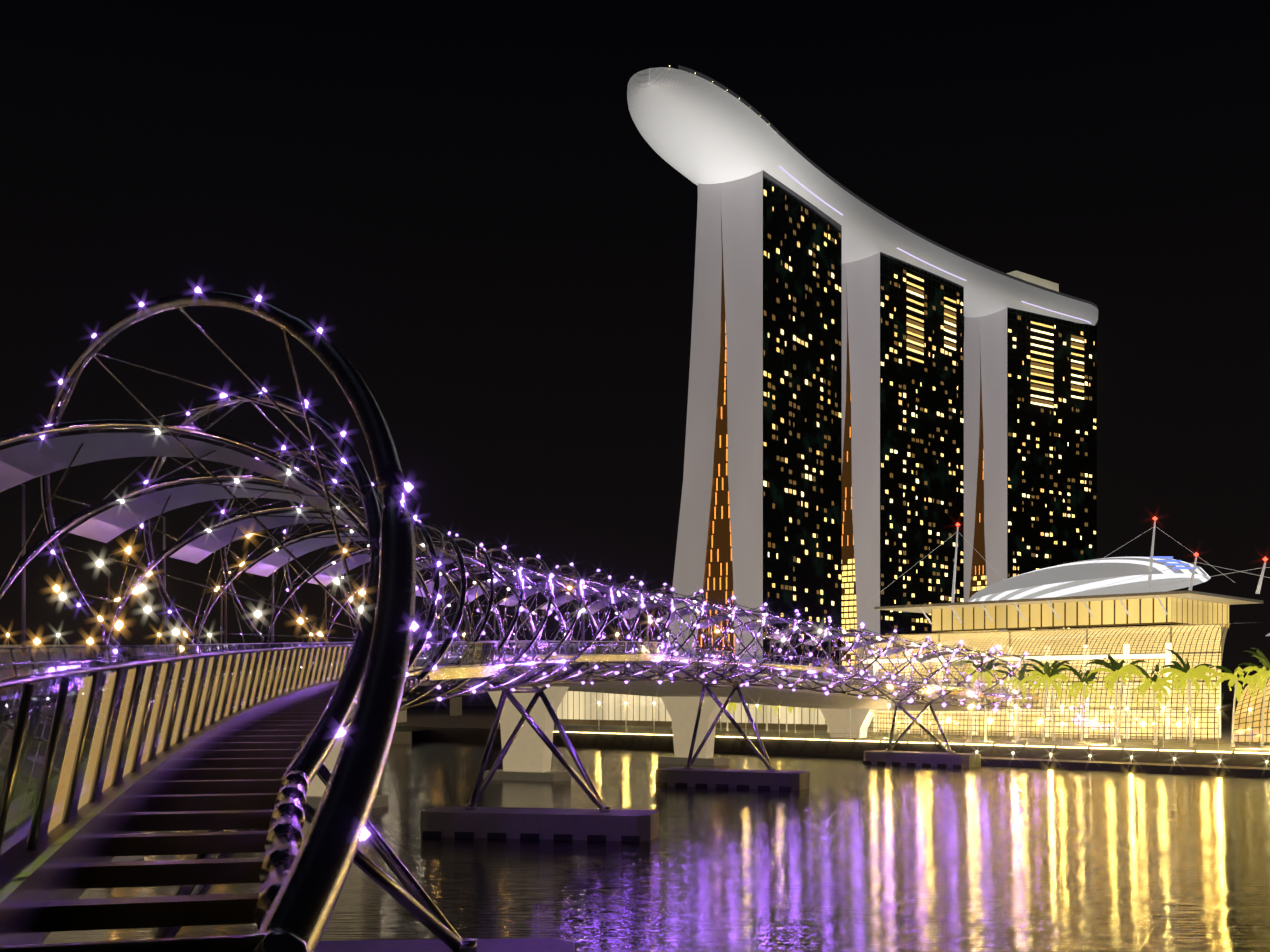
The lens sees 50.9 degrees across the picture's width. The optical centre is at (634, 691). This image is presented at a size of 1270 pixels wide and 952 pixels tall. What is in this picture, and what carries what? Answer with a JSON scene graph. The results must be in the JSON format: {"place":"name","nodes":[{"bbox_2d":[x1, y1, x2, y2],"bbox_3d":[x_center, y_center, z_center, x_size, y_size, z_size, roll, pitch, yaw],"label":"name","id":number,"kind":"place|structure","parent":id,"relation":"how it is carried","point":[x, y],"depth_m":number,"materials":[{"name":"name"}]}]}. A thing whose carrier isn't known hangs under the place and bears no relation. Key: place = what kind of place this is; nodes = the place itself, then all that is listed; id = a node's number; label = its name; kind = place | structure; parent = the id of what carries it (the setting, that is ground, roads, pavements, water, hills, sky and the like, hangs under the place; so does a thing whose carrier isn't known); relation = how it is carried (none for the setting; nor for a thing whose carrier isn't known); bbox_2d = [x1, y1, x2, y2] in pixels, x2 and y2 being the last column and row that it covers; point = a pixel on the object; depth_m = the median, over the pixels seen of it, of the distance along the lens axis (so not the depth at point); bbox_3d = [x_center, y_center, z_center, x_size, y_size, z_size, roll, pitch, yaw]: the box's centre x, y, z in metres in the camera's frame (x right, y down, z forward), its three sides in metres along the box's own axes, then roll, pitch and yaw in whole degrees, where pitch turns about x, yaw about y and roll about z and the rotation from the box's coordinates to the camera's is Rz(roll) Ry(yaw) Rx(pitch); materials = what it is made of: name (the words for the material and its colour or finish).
{"place":"outdoors","nodes":[
{"label":"outdoors","id":0,"kind":"place"},
{"bbox_2d":[0,560,667,743],"bbox_3d":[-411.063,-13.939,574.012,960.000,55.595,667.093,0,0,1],"label":"marina shore","id":1,"kind":"structure","parent":0,"point":[402,735],"depth_m":434.88,"materials":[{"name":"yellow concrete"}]},
{"bbox_2d":[0,484,1038,861],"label":"road bridge","id":2,"kind":"structure","parent":0,"point":[528,756],"depth_m":210.51,"materials":[{"name":"grey concrete"}]},
{"bbox_2d":[0,0,1269,694],"label":"sky","id":3,"kind":"structure","parent":0,"point":[467,199],"materials":[{"name":"black"}]},
{"bbox_2d":[42,695,1269,951],"bbox_3d":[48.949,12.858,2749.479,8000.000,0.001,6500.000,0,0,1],"label":"bay water","id":4,"kind":"structure","parent":0,"point":[848,855],"depth_m":99.92,"materials":[{"name":"black liquid"}]},
{"bbox_2d":[0,287,1039,951],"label":"pedestrian bridge","id":5,"kind":"structure","parent":4,"relation":"on","point":[102,763],"depth_m":32.15,"materials":[{"name":"silver metal"}]},
{"bbox_2d":[395,516,1269,776],"bbox_3d":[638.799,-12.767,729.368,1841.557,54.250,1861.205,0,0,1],"label":"waterfront building","id":6,"kind":"structure","parent":4,"relation":"on","point":[1140,698],"depth_m":280.29,"materials":[{"name":"white"}]},
{"bbox_2d":[627,65,1097,685],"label":"hotel towers","id":7,"kind":"structure","parent":6,"relation":"on","point":[879,401],"depth_m":534.13,"materials":[{"name":"grey"}]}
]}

